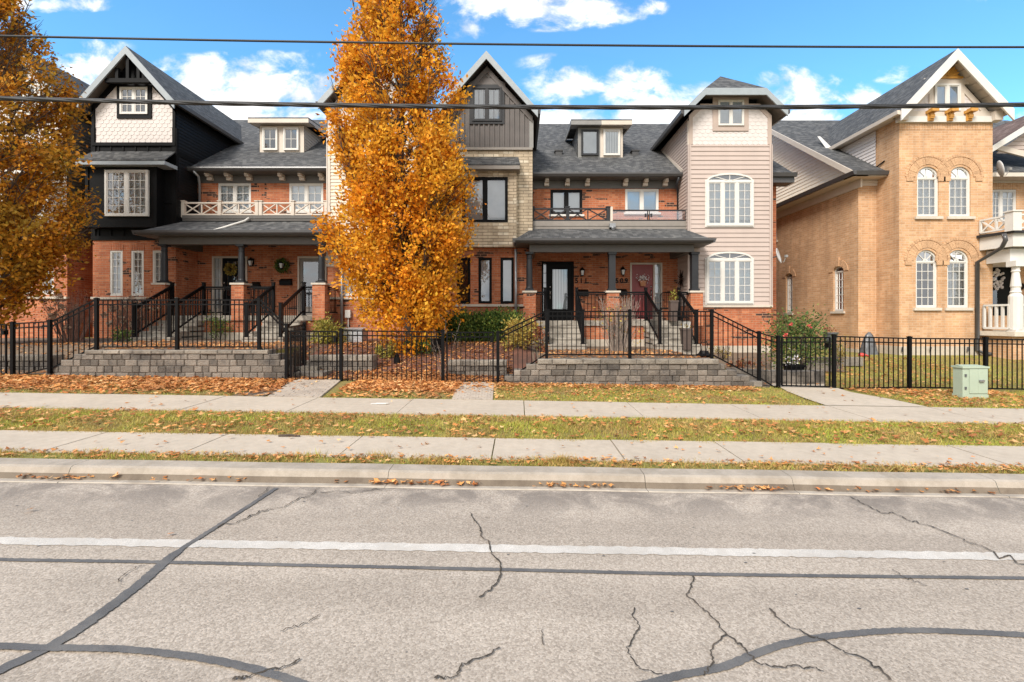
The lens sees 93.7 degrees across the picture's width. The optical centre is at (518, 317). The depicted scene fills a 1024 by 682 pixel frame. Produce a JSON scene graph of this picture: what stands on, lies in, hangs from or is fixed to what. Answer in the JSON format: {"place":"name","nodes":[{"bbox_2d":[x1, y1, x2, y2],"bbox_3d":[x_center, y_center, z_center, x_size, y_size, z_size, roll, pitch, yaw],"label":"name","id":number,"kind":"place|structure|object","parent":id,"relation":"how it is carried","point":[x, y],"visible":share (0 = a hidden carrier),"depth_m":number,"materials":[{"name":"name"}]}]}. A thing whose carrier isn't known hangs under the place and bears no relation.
{"place":"outdoors","nodes":[
{"label":"outdoors","id":0,"kind":"place"},
{"bbox_2d":[2,338,325,373],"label":"soil","id":1,"kind":"structure","parent":0,"point":[75,346],"depth_m":12.15,"materials":[{"name":"soil"}]},
{"bbox_2d":[0,0,109,333],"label":"tree","id":2,"kind":"object","parent":1,"relation":"on","point":[32,252],"visible":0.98,"depth_m":12.60,"materials":[{"name":"orange plant"}]},
{"bbox_2d":[31,285,110,341],"bbox_3d":[-12.744,-0.112,13.599,1.989,1.944,1.356,0,0,0],"label":"shrub","id":3,"kind":"object","parent":1,"relation":"on","point":[52,316],"visible":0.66,"depth_m":13.52,"materials":[{"name":"orange plant"}]},
{"bbox_2d":[111,326,134,341],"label":"shrub","id":4,"kind":"object","parent":1,"relation":"on","point":[120,335],"visible":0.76,"depth_m":13.36,"materials":[{"name":"green plant"}]},
{"bbox_2d":[99,282,172,339],"bbox_3d":[-11.834,-0.087,14.887,2.327,2.052,1.141,0,0,0],"label":"shrub","id":5,"kind":"object","parent":1,"relation":"on","point":[124,315],"visible":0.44,"depth_m":14.84,"materials":[{"name":"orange plant"}]},
{"bbox_2d":[203,311,233,339],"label":"shrub","id":6,"kind":"object","parent":1,"relation":"on","point":[218,324],"visible":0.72,"depth_m":15.27,"materials":[{"name":"green plant"}]},
{"bbox_2d":[232,379,297,395],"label":"soil","id":7,"kind":"structure","parent":0,"point":[262,392],"depth_m":8.87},
{"bbox_2d":[268,379,339,397],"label":"path","id":8,"kind":"structure","parent":0,"point":[320,388],"depth_m":9.29,"materials":[{"name":"concrete"}]},
{"bbox_2d":[292,339,536,380],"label":"soil","id":9,"kind":"structure","parent":0,"point":[518,356],"depth_m":12.37,"materials":[{"name":"soil"}]},
{"bbox_2d":[308,312,348,343],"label":"shrub","id":10,"kind":"object","parent":9,"relation":"on","point":[322,327],"visible":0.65,"depth_m":13.27,"materials":[{"name":"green plant"}]},
{"bbox_2d":[343,327,367,342],"bbox_3d":[-4.753,0.670,13.935,0.673,0.767,0.570,0,0,0],"label":"outdoor unit","id":11,"kind":"object","parent":9,"relation":"on","point":[355,337],"visible":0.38,"depth_m":13.70,"materials":[{"name":"metal"}]},
{"bbox_2d":[373,339,398,359],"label":"shrub","id":12,"kind":"object","parent":9,"relation":"on","point":[390,352],"visible":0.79,"depth_m":12.31,"materials":[{"name":"green plant"}]},
{"bbox_2d":[309,0,486,357],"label":"tree","id":13,"kind":"object","parent":9,"relation":"on","point":[388,195],"visible":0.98,"depth_m":12.11,"materials":[{"name":"orange plant"}]},
{"bbox_2d":[404,335,438,355],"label":"shrub","id":14,"kind":"object","parent":9,"relation":"on","point":[424,347],"visible":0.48,"depth_m":12.46,"materials":[{"name":"green plant"}]},
{"bbox_2d":[428,307,472,341],"bbox_3d":[-1.967,0.395,14.278,1.501,1.484,1.368,0,0,0],"label":"hedge","id":15,"kind":"object","parent":9,"relation":"on","point":[453,321],"visible":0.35,"depth_m":13.93,"materials":[{"name":"green plant"}]},
{"bbox_2d":[456,308,497,341],"bbox_3d":[-1.215,0.358,14.293,1.601,1.473,1.436,0,0,0],"label":"hedge","id":16,"kind":"object","parent":9,"relation":"on","point":[475,320],"visible":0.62,"depth_m":13.95,"materials":[{"name":"green plant"}]},
{"bbox_2d":[480,305,527,341],"bbox_3d":[-0.423,0.335,14.293,1.577,1.439,1.432,0,0,0],"label":"shrub","id":17,"kind":"object","parent":9,"relation":"on","point":[501,316],"visible":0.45,"depth_m":13.96,"materials":[{"name":"green plant"}]},
{"bbox_2d":[500,314,544,350],"bbox_3d":[0.054,0.455,12.900,1.202,1.145,1.320,0,0,29],"label":"shrub","id":18,"kind":"object","parent":9,"relation":"on","point":[518,336],"visible":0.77,"depth_m":12.84,"materials":[{"name":"plant"}]},
{"bbox_2d":[452,382,493,399],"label":"path","id":19,"kind":"structure","parent":0,"point":[485,393],"depth_m":9.14,"materials":[{"name":"concrete"}]},
{"bbox_2d":[0,482,1023,681],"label":"road","id":20,"kind":"structure","parent":0,"point":[370,624],"depth_m":2.92,"materials":[{"name":"asphalt"}]},
{"bbox_2d":[0,488,277,673],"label":"tar seal","id":21,"kind":"object","parent":20,"relation":"on","point":[150,574],"visible":1,"depth_m":2.72,"materials":[{"name":"asphalt"}]},
{"bbox_2d":[0,642,307,681],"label":"tar seal","id":22,"kind":"object","parent":20,"relation":"on","point":[252,668],"visible":1,"depth_m":2.31,"materials":[{"name":"asphalt"}]},
{"bbox_2d":[0,536,1023,559],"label":"road line","id":23,"kind":"object","parent":20,"relation":"on","point":[458,547],"visible":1,"depth_m":3.42,"materials":[{"name":"paint"}]},
{"bbox_2d":[0,478,1023,497],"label":"gutter","id":24,"kind":"object","parent":20,"relation":"on","point":[514,488],"visible":1,"depth_m":4.61,"materials":[{"name":"concrete"}]},
{"bbox_2d":[0,558,1023,579],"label":"tar seal","id":25,"kind":"object","parent":20,"relation":"on","point":[521,569],"visible":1,"depth_m":3.13,"materials":[{"name":"asphalt"}]},
{"bbox_2d":[118,487,1020,679],"bbox_3d":[0.526,1.648,3.353,5.990,0.095,2.413,0,0,0],"label":"road crack","id":26,"kind":"object","parent":20,"relation":"on","point":[469,661],"visible":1,"depth_m":2.49,"materials":[{"name":"asphalt"}]},
{"bbox_2d":[637,627,1023,681],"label":"tar seal","id":27,"kind":"object","parent":20,"relation":"on","point":[743,658],"visible":1,"depth_m":2.49,"materials":[{"name":"asphalt"}]},
{"bbox_2d":[0,430,1023,467],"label":"sidewalk","id":28,"kind":"structure","parent":0,"point":[653,450],"depth_m":5.54,"materials":[{"name":"concrete"}]},
{"bbox_2d":[0,392,1023,424],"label":"sidewalk","id":29,"kind":"structure","parent":0,"point":[458,407],"depth_m":7.83,"materials":[{"name":"concrete"}]},
{"bbox_2d":[0,337,1023,478],"bbox_3d":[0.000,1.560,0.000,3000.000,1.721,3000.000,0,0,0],"label":"ground","id":30,"kind":"structure","parent":0,"point":[340,384],"depth_m":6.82,"materials":[{"name":"plant"}]},
{"bbox_2d":[0,324,8,374],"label":"iron gate","id":31,"kind":"structure","parent":30,"relation":"on","point":[5,331],"depth_m":10.51,"materials":[{"name":"black metal"}]},
{"bbox_2d":[2,354,64,370],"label":"block retaining wall","id":32,"kind":"structure","parent":30,"relation":"on","point":[31,361],"depth_m":11.10,"materials":[{"name":"concrete"}]},
{"bbox_2d":[0,50,92,337],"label":"townhouse","id":33,"kind":"structure","parent":30,"relation":"on","point":[84,282],"depth_m":16.66,"materials":[{"name":"red"}]},
{"bbox_2d":[15,83,40,115],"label":"window","id":34,"kind":"structure","parent":33,"relation":"in","point":[28,113],"depth_m":16.36,"materials":[{"name":"white glass"}]},
{"bbox_2d":[9,298,288,380],"bbox_3d":[-8.003,0.524,10.520,6.026,1.934,0.280,0,0,0],"label":"iron fence","id":35,"kind":"object","parent":30,"relation":"on","point":[50,325],"visible":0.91,"depth_m":10.59,"materials":[{"name":"black metal"}]},
{"bbox_2d":[46,349,292,379],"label":"block retaining wall","id":36,"kind":"structure","parent":30,"relation":"on","point":[238,363],"depth_m":10.45,"materials":[{"name":"concrete"}]},
{"bbox_2d":[75,46,326,340],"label":"townhouse","id":37,"kind":"structure","parent":30,"relation":"on","point":[181,189],"depth_m":16.40,"materials":[{"name":"grey"}]},
{"bbox_2d":[110,250,122,295],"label":"window","id":38,"kind":"structure","parent":37,"relation":"in","point":[116,256],"depth_m":16.43,"materials":[{"name":"white glass"}]},
{"bbox_2d":[104,170,148,216],"bbox_3d":[-13.084,-4.159,16.052,1.447,1.544,0.095,0,0,0],"label":"window","id":39,"kind":"structure","parent":37,"relation":"in","point":[126,192],"depth_m":16.05,"materials":[{"name":"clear glass"}]},
{"bbox_2d":[119,87,147,113],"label":"window","id":40,"kind":"structure","parent":37,"relation":"in","point":[124,92],"depth_m":16.34,"materials":[{"name":"white glass"}]},
{"bbox_2d":[131,250,143,295],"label":"window","id":41,"kind":"structure","parent":37,"relation":"in","point":[137,256],"depth_m":16.43,"materials":[{"name":"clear glass"}]},
{"bbox_2d":[153,250,160,282],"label":"window","id":42,"kind":"structure","parent":37,"relation":"in","point":[156,253],"depth_m":16.43,"materials":[{"name":"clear glass"}]},
{"bbox_2d":[223,263,236,275],"bbox_3d":[-10.427,-1.752,17.372,0.519,0.498,0.220,0,0,0],"label":"wreath","id":43,"kind":"object","parent":37,"relation":"attached to","point":[227,267],"visible":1,"depth_m":17.34,"materials":[{"name":"green plant"}]},
{"bbox_2d":[223,258,237,314],"bbox_3d":[-10.372,-1.130,17.535,0.863,2.080,0.190,0,0,0],"label":"door","id":44,"kind":"structure","parent":37,"relation":"in","point":[231,279],"depth_m":17.54,"materials":[{"name":"black paint"}]},
{"bbox_2d":[215,183,252,212],"bbox_3d":[-10.348,-4.352,17.522,1.310,1.097,0.185,0,0,0],"label":"window","id":45,"kind":"structure","parent":37,"relation":"in","point":[227,192],"depth_m":17.55,"materials":[{"name":"white glass"}]},
{"bbox_2d":[262,127,277,150],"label":"window","id":46,"kind":"structure","parent":37,"relation":"in","point":[269,135],"depth_m":18.68,"materials":[{"name":"clear glass"}]},
{"bbox_2d":[289,322,306,375],"bbox_3d":[-5.145,0.716,11.137,0.089,1.215,1.222,0,0,-7],"label":"iron fence","id":47,"kind":"object","parent":30,"relation":"on","point":[304,326],"visible":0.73,"depth_m":11.35,"materials":[{"name":"black metal"}]},
{"bbox_2d":[293,360,331,376],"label":"garden steps","id":48,"kind":"structure","parent":30,"relation":"on","point":[311,370],"depth_m":11.14,"materials":[{"name":"concrete"}]},
{"bbox_2d":[290,330,337,379],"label":"iron gate","id":49,"kind":"structure","parent":30,"relation":"on","point":[334,338],"depth_m":10.41,"materials":[{"name":"black metal"}]},
{"bbox_2d":[228,59,435,341],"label":"townhouse","id":50,"kind":"structure","parent":30,"relation":"on","point":[303,180],"depth_m":16.58,"materials":[{"name":"red"}]},
{"bbox_2d":[273,257,289,273],"bbox_3d":[-8.564,-1.889,17.319,0.627,0.620,0.230,0,0,0],"label":"wreath","id":51,"kind":"object","parent":50,"relation":"attached to","point":[284,261],"visible":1,"depth_m":17.30,"materials":[{"name":"green plant"}]},
{"bbox_2d":[283,127,298,150],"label":"window","id":52,"kind":"structure","parent":50,"relation":"in","point":[290,134],"depth_m":18.68,"materials":[{"name":"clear glass"}]},
{"bbox_2d":[287,183,322,212],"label":"window","id":53,"kind":"structure","parent":50,"relation":"in","point":[299,192],"depth_m":17.53,"materials":[{"name":"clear glass"}]},
{"bbox_2d":[300,258,317,314],"bbox_3d":[-7.513,-1.130,17.535,0.933,2.080,0.190,0,0,0],"label":"door","id":54,"kind":"structure","parent":50,"relation":"in","point":[308,266],"depth_m":17.63,"materials":[{"name":"white glass"}]},
{"bbox_2d":[310,354,376,370],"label":"block retaining wall","id":55,"kind":"structure","parent":30,"relation":"on","point":[345,361],"depth_m":11.50,"materials":[{"name":"concrete"}]},
{"bbox_2d":[339,328,444,380],"bbox_3d":[-2.744,0.896,10.420,2.289,1.328,0.080,0,0,0],"label":"iron fence","id":56,"kind":"object","parent":30,"relation":"on","point":[442,332],"visible":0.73,"depth_m":10.41,"materials":[{"name":"black metal"}]},
{"bbox_2d":[446,332,493,382],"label":"iron gate","id":57,"kind":"structure","parent":30,"relation":"on","point":[479,337],"depth_m":10.41,"materials":[{"name":"black metal"}]},
{"bbox_2d":[448,359,506,375],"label":"block retaining wall","id":58,"kind":"structure","parent":30,"relation":"on","point":[470,366],"depth_m":11.30,"materials":[{"name":"concrete"}]},
{"bbox_2d":[0,339,1023,533],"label":"fallen leaves","id":59,"kind":"object","parent":30,"relation":"on","point":[383,384],"visible":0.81,"depth_m":9.28,"materials":[{"name":"orange plant"}]},
{"bbox_2d":[0,458,1023,487],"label":"kerb","id":60,"kind":"structure","parent":30,"relation":"on","point":[475,472],"depth_m":4.74,"materials":[{"name":"concrete"}]},
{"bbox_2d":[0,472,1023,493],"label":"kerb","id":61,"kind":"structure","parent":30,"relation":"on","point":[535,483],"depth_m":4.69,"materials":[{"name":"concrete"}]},
{"bbox_2d":[433,51,620,348],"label":"townhouse","id":62,"kind":"structure","parent":30,"relation":"on","point":[547,237],"depth_m":16.40,"materials":[{"name":"grey"}]},
{"bbox_2d":[457,258,469,303],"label":"window","id":63,"kind":"structure","parent":62,"relation":"in","point":[466,267],"depth_m":16.53,"materials":[{"name":"glass"}]},
{"bbox_2d":[462,177,507,221],"bbox_3d":[-1.122,-3.961,16.170,1.535,1.524,0.110,0,0,0],"label":"window","id":64,"kind":"structure","parent":62,"relation":"in","point":[493,191],"depth_m":16.23,"materials":[{"name":"glass"}]},
{"bbox_2d":[478,258,491,303],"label":"window","id":65,"kind":"structure","parent":62,"relation":"in","point":[484,264],"depth_m":16.53,"materials":[{"name":"glass"}]},
{"bbox_2d":[470,84,503,123],"bbox_3d":[-1.071,-7.271,16.363,1.186,1.339,0.095,0,0,0],"label":"window","id":66,"kind":"structure","parent":62,"relation":"in","point":[488,89],"depth_m":16.34,"materials":[{"name":"glass"}]},
{"bbox_2d":[500,258,513,303],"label":"window","id":67,"kind":"structure","parent":62,"relation":"in","point":[506,264],"depth_m":16.53,"materials":[{"name":"glass"}]},
{"bbox_2d":[548,263,571,318],"bbox_3d":[1.522,-0.967,17.535,0.875,2.033,0.190,0,0,0],"label":"door","id":68,"kind":"structure","parent":62,"relation":"in","point":[559,274],"depth_m":17.54,"materials":[{"name":"black paint"}]},
{"bbox_2d":[550,190,583,216],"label":"window","id":69,"kind":"structure","parent":62,"relation":"in","point":[558,198],"depth_m":17.56,"materials":[{"name":"glass"}]},
{"bbox_2d":[581,129,598,155],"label":"window","id":70,"kind":"structure","parent":62,"relation":"in","point":[589,137],"depth_m":18.68,"materials":[{"name":"glass"}]},
{"bbox_2d":[504,358,772,387],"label":"block retaining wall","id":71,"kind":"structure","parent":30,"relation":"on","point":[678,371],"depth_m":10.45,"materials":[{"name":"stone"}]},
{"bbox_2d":[496,309,780,387],"bbox_3d":[2.598,0.735,10.520,6.165,1.846,0.280,0,0,0],"label":"iron fence","id":72,"kind":"object","parent":71,"relation":"on","point":[758,337],"visible":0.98,"depth_m":10.61,"materials":[{"name":"black metal"}]},
{"bbox_2d":[781,337,830,386],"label":"iron gate","id":73,"kind":"structure","parent":72,"relation":"attached to","point":[827,344],"depth_m":10.41,"materials":[{"name":"black metal"}]},
{"bbox_2d":[600,76,797,353],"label":"townhouse","id":74,"kind":"structure","parent":30,"relation":"on","point":[692,195],"depth_m":16.39,"materials":[{"name":"grey"}]},
{"bbox_2d":[603,129,619,155],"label":"window","id":75,"kind":"structure","parent":74,"relation":"in","point":[611,137],"depth_m":18.68,"materials":[{"name":"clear glass"}]},
{"bbox_2d":[624,189,660,214],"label":"window","id":76,"kind":"structure","parent":74,"relation":"in","point":[635,199],"depth_m":17.55,"materials":[{"name":"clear glass"}]},
{"bbox_2d":[632,265,652,318],"bbox_3d":[4.521,-0.943,17.487,0.782,1.987,0.095,0,0,0],"label":"door","id":77,"kind":"structure","parent":74,"relation":"in","point":[645,270],"depth_m":17.53,"materials":[{"name":"wood"}]},
{"bbox_2d":[667,287,678,320],"bbox_3d":[4.974,-0.499,15.341,0.345,1.218,0.410,0,0,0],"label":"planter","id":78,"kind":"object","parent":74,"relation":"on","point":[672,305],"visible":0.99,"depth_m":15.24,"materials":[{"name":"grey plastic"}]},
{"bbox_2d":[679,324,692,349],"bbox_3d":[4.936,0.550,14.118,0.322,0.759,0.350,0,0,0],"label":"planter","id":79,"kind":"object","parent":74,"relation":"on","point":[688,338],"visible":0.73,"depth_m":13.98,"materials":[{"name":"grey plastic"}]},
{"bbox_2d":[705,173,753,226],"bbox_3d":[7.194,-4.003,16.363,1.654,1.833,0.095,0,0,0],"label":"window","id":80,"kind":"structure","parent":74,"relation":"in","point":[729,197],"depth_m":16.34,"materials":[{"name":"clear glass"}]},
{"bbox_2d":[705,251,753,304],"bbox_3d":[7.194,-1.347,16.363,1.654,1.811,0.095,0,0,0],"label":"window","id":81,"kind":"structure","parent":74,"relation":"in","point":[729,275],"depth_m":16.34,"materials":[{"name":"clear glass"}]},
{"bbox_2d":[718,100,743,125],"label":"window","id":82,"kind":"structure","parent":74,"relation":"in","point":[725,117],"depth_m":16.36,"materials":[{"name":"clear glass"}]},
{"bbox_2d":[731,368,823,383],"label":"block retaining wall","id":83,"kind":"structure","parent":30,"relation":"on","point":[788,376],"depth_m":10.86,"materials":[{"name":"stone"}]},
{"bbox_2d":[802,357,862,370],"bbox_3d":[8.583,1.283,13.125,2.095,0.334,1.050,0,0,0],"label":"stone edging","id":84,"kind":"object","parent":30,"relation":"on","point":[847,363],"visible":0.39,"depth_m":13.40,"materials":[{"name":"stone"}]},
{"bbox_2d":[858,332,877,354],"bbox_3d":[11.623,0.894,15.910,0.668,0.832,0.448,0,0,0],"label":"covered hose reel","id":85,"kind":"object","parent":30,"relation":"on","point":[869,334],"visible":0.56,"depth_m":15.79,"materials":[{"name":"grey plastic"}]},
{"bbox_2d":[772,49,1023,359],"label":"brick house","id":86,"kind":"structure","parent":30,"relation":"on","point":[897,222],"depth_m":15.76,"materials":[{"name":"beige brick"}]},
{"bbox_2d":[787,274,791,312],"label":"window","id":87,"kind":"structure","parent":86,"relation":"in","point":[789,278],"depth_m":20.97,"materials":[{"name":"clear glass"}]},
{"bbox_2d":[835,267,843,310],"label":"window","id":88,"kind":"structure","parent":86,"relation":"in","point":[839,273],"depth_m":17.70,"materials":[{"name":"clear glass"}]},
{"bbox_2d":[916,250,935,307],"bbox_3d":[13.270,-1.264,15.700,0.707,1.882,0.110,0,0,0],"label":"window","id":89,"kind":"structure","parent":86,"relation":"in","point":[925,260],"depth_m":15.73,"materials":[{"name":"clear glass"}]},
{"bbox_2d":[917,167,937,215],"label":"window","id":90,"kind":"structure","parent":86,"relation":"in","point":[927,179],"depth_m":15.68,"materials":[{"name":"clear glass"}]},
{"bbox_2d":[934,83,960,110],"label":"window","id":91,"kind":"structure","parent":86,"relation":"in","point":[943,92],"depth_m":15.54,"materials":[{"name":"clear glass"}]},
{"bbox_2d":[947,250,967,307],"bbox_3d":[14.290,-1.264,15.700,0.707,1.882,0.110,0,0,0],"label":"window","id":92,"kind":"structure","parent":86,"relation":"in","point":[957,271],"depth_m":15.69,"materials":[{"name":"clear glass"}]},
{"bbox_2d":[949,167,969,215],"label":"window","id":93,"kind":"structure","parent":86,"relation":"in","point":[959,185],"depth_m":15.68,"materials":[{"name":"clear glass"}]},
{"bbox_2d":[993,268,1004,289],"bbox_3d":[16.578,-1.329,16.580,0.476,0.778,0.069,0,0,0],"label":"wreath","id":94,"kind":"object","parent":86,"relation":"attached to","point":[997,282],"visible":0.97,"depth_m":16.55,"materials":[{"name":"white plant"}]},
{"bbox_2d":[993,160,1011,176],"bbox_3d":[15.716,-4.815,15.753,0.391,0.641,0.599,0,0,-21],"label":"satellite dish","id":95,"kind":"object","parent":86,"relation":"attached to","point":[1000,168],"visible":0.94,"depth_m":15.60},
{"bbox_2d":[993,267,1011,315],"bbox_3d":[16.777,-0.965,16.668,0.797,1.789,0.045,0,0,0],"label":"door","id":96,"kind":"structure","parent":86,"relation":"in","point":[1000,296],"depth_m":16.65,"materials":[{"name":"black paint"}]},
{"bbox_2d":[993,190,1015,221],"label":"window","id":97,"kind":"structure","parent":86,"relation":"in","point":[1003,200],"depth_m":16.64,"materials":[{"name":"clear glass"}]},
{"bbox_2d":[831,334,1023,389],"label":"iron fence","id":98,"kind":"object","parent":30,"relation":"on","point":[985,343],"visible":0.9,"depth_m":10.41,"materials":[{"name":"black metal"}]},
{"bbox_2d":[951,364,989,398],"bbox_3d":[9.085,1.288,9.641,0.537,0.672,0.288,0,0,0],"label":"utility box","id":99,"kind":"object","parent":30,"relation":"on","point":[969,380],"visible":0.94,"depth_m":9.54,"materials":[{"name":"metal"}]},
{"bbox_2d":[969,369,977,392],"bbox_3d":[9.050,1.263,9.543,0.169,0.482,0.014,0,0,0],"label":"door panel","id":100,"kind":"structure","parent":99,"relation":"in","point":[973,373],"depth_m":9.54,"materials":[{"name":"metal"}]},
{"bbox_2d":[978,369,987,392],"bbox_3d":[9.232,1.263,9.543,0.189,0.482,0.014,0,0,0],"label":"door panel","id":101,"kind":"structure","parent":99,"relation":"in","point":[982,373],"depth_m":9.54,"materials":[{"name":"metal"}]},
{"bbox_2d":[0,96,1023,109],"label":"overhead cable","id":102,"kind":"object","parent":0,"point":[498,106],"visible":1,"depth_m":8.57,"materials":[{"name":"rubber"}]},
{"bbox_2d":[0,35,1023,47],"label":"overhead cable","id":103,"kind":"object","parent":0,"point":[440,43],"visible":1,"depth_m":8.59,"materials":[{"name":"rubber"}]},
{"bbox_2d":[530,344,848,385],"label":"soil","id":104,"kind":"structure","parent":0,"point":[655,356],"depth_m":13.40,"materials":[{"name":"soil"}]},
{"bbox_2d":[525,325,550,351],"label":"shrub","id":105,"kind":"object","parent":104,"relation":"on","point":[542,341],"visible":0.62,"depth_m":12.92,"materials":[{"name":"orange plant"}]},
{"bbox_2d":[592,294,648,351],"bbox_3d":[2.783,0.179,13.176,1.580,1.649,1.050,0,0,0],"label":"shrub","id":106,"kind":"object","parent":104,"relation":"on","point":[614,347],"visible":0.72,"depth_m":13.15,"materials":[{"name":"brown plant"}]},
{"bbox_2d":[726,356,763,367],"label":"shrub","id":107,"kind":"object","parent":104,"relation":"on","point":[740,363],"visible":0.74,"depth_m":13.16,"materials":[{"name":"brown plant"}]},
{"bbox_2d":[746,303,848,369],"bbox_3d":[7.310,0.746,12.603,2.240,2.311,1.787,0,0,0],"label":"rose bush","id":108,"kind":"object","parent":104,"relation":"on","point":[808,331],"visible":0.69,"depth_m":12.48,"materials":[{"name":"green plant"}]},
{"bbox_2d":[828,334,848,369],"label":"shrub","id":109,"kind":"object","parent":104,"relation":"on","point":[838,357],"visible":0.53,"depth_m":12.96,"materials":[{"name":"plant"}]},
{"bbox_2d":[772,362,926,406],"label":"path","id":110,"kind":"structure","parent":0,"point":[825,395],"depth_m":9.28,"materials":[{"name":"concrete"}]},
{"bbox_2d":[783,348,804,369],"bbox_3d":[6.426,1.025,11.305,0.455,0.752,0.361,0,0,0],"label":"planter","id":111,"kind":"object","parent":110,"relation":"on","point":[793,366],"visible":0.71,"depth_m":11.19,"materials":[{"name":"black paint"}]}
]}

